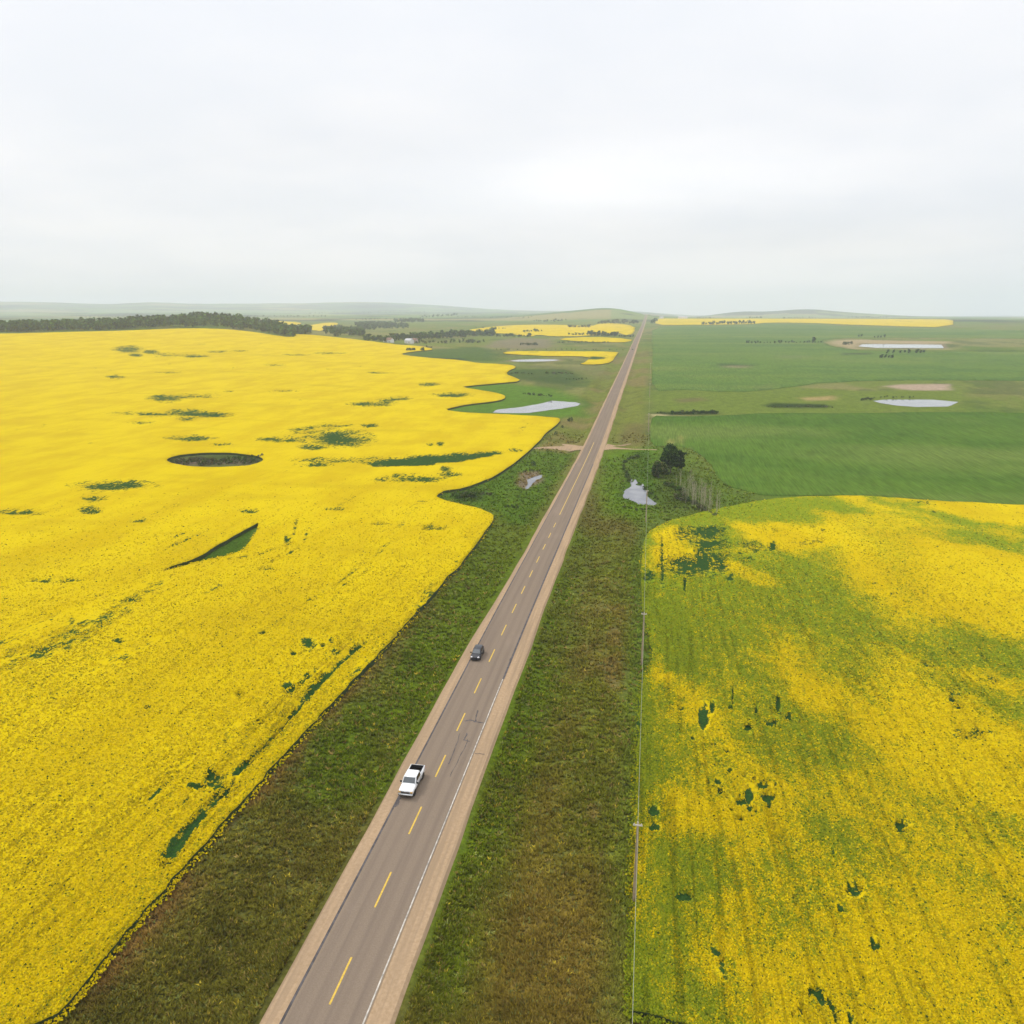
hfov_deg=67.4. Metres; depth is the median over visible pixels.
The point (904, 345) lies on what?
pond
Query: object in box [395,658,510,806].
road crack
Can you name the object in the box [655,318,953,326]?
canola field
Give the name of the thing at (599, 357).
canola field
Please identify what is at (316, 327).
canola field
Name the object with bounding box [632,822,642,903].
utility pole
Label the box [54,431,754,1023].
grass
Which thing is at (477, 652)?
hatchback car
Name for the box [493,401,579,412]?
pond
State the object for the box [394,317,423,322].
woodland
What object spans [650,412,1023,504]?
green crop field
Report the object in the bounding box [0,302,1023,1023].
ground
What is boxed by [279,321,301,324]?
canola field
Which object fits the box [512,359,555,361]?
pond
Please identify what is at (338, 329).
woodland
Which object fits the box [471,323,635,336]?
canola field
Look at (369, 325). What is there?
woodland
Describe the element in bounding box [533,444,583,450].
farm track
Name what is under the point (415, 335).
tree
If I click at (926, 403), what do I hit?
pond
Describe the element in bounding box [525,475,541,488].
pond
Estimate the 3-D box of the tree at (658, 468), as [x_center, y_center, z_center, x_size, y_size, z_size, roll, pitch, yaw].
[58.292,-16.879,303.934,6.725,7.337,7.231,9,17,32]
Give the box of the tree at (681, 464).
[675,450,686,469]
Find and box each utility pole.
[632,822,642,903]
[641,612,646,665]
[645,490,648,521]
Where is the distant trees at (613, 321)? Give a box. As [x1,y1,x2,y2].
[85,311,886,323]
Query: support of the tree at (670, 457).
on the ground at (642, 400)
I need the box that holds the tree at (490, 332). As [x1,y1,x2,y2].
[487,327,494,335]
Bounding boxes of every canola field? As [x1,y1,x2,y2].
[0,328,559,1023]
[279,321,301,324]
[311,323,337,330]
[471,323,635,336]
[503,351,618,364]
[559,337,631,342]
[632,495,1023,1023]
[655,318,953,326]
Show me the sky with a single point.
(682, 157)
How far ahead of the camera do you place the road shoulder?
94.00 m
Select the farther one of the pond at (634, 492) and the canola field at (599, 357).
the canola field at (599, 357)
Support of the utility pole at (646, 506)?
on the ground at (642, 400)
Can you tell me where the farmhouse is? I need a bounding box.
[383,338,393,342]
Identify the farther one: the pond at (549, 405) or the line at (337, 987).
the pond at (549, 405)
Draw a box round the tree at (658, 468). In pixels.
[651,460,668,477]
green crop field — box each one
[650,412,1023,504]
[651,324,1023,391]
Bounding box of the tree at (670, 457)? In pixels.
[659,442,679,472]
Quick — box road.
[282,315,646,1023]
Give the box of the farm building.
[404,338,413,343]
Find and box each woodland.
[0,311,311,336]
[322,324,365,336]
[355,321,408,329]
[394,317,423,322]
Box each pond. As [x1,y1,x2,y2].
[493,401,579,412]
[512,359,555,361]
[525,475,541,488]
[623,479,656,504]
[860,344,942,347]
[875,399,956,406]
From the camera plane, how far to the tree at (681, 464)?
315.95 m
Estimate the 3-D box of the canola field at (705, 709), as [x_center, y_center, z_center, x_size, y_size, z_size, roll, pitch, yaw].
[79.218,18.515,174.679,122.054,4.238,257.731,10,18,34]
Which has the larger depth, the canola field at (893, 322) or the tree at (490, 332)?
the canola field at (893, 322)
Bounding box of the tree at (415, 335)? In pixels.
[412,332,419,337]
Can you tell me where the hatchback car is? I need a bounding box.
[470,644,483,659]
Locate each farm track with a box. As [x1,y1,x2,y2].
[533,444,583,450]
[567,444,656,452]
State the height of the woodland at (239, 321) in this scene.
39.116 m
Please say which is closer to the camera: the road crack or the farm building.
the road crack
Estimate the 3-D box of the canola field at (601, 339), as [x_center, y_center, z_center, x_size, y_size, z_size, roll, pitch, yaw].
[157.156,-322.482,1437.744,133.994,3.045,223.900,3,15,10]
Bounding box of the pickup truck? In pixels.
[398,764,424,796]
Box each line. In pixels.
[329,443,593,1004]
[362,679,502,1023]
[632,367,650,1023]
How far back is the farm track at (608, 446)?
373.23 m
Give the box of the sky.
[0,0,1023,315]
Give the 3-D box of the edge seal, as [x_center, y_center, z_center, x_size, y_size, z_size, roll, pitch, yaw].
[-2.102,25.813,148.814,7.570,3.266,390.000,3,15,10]
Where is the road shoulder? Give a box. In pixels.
[259,317,646,1023]
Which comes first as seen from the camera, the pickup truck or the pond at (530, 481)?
the pickup truck
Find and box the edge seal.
[279,463,592,1023]
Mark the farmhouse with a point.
(389, 340)
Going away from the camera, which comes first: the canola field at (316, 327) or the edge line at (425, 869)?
the edge line at (425, 869)
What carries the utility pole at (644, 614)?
on the ground at (642, 400)
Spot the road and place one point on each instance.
(364, 931)

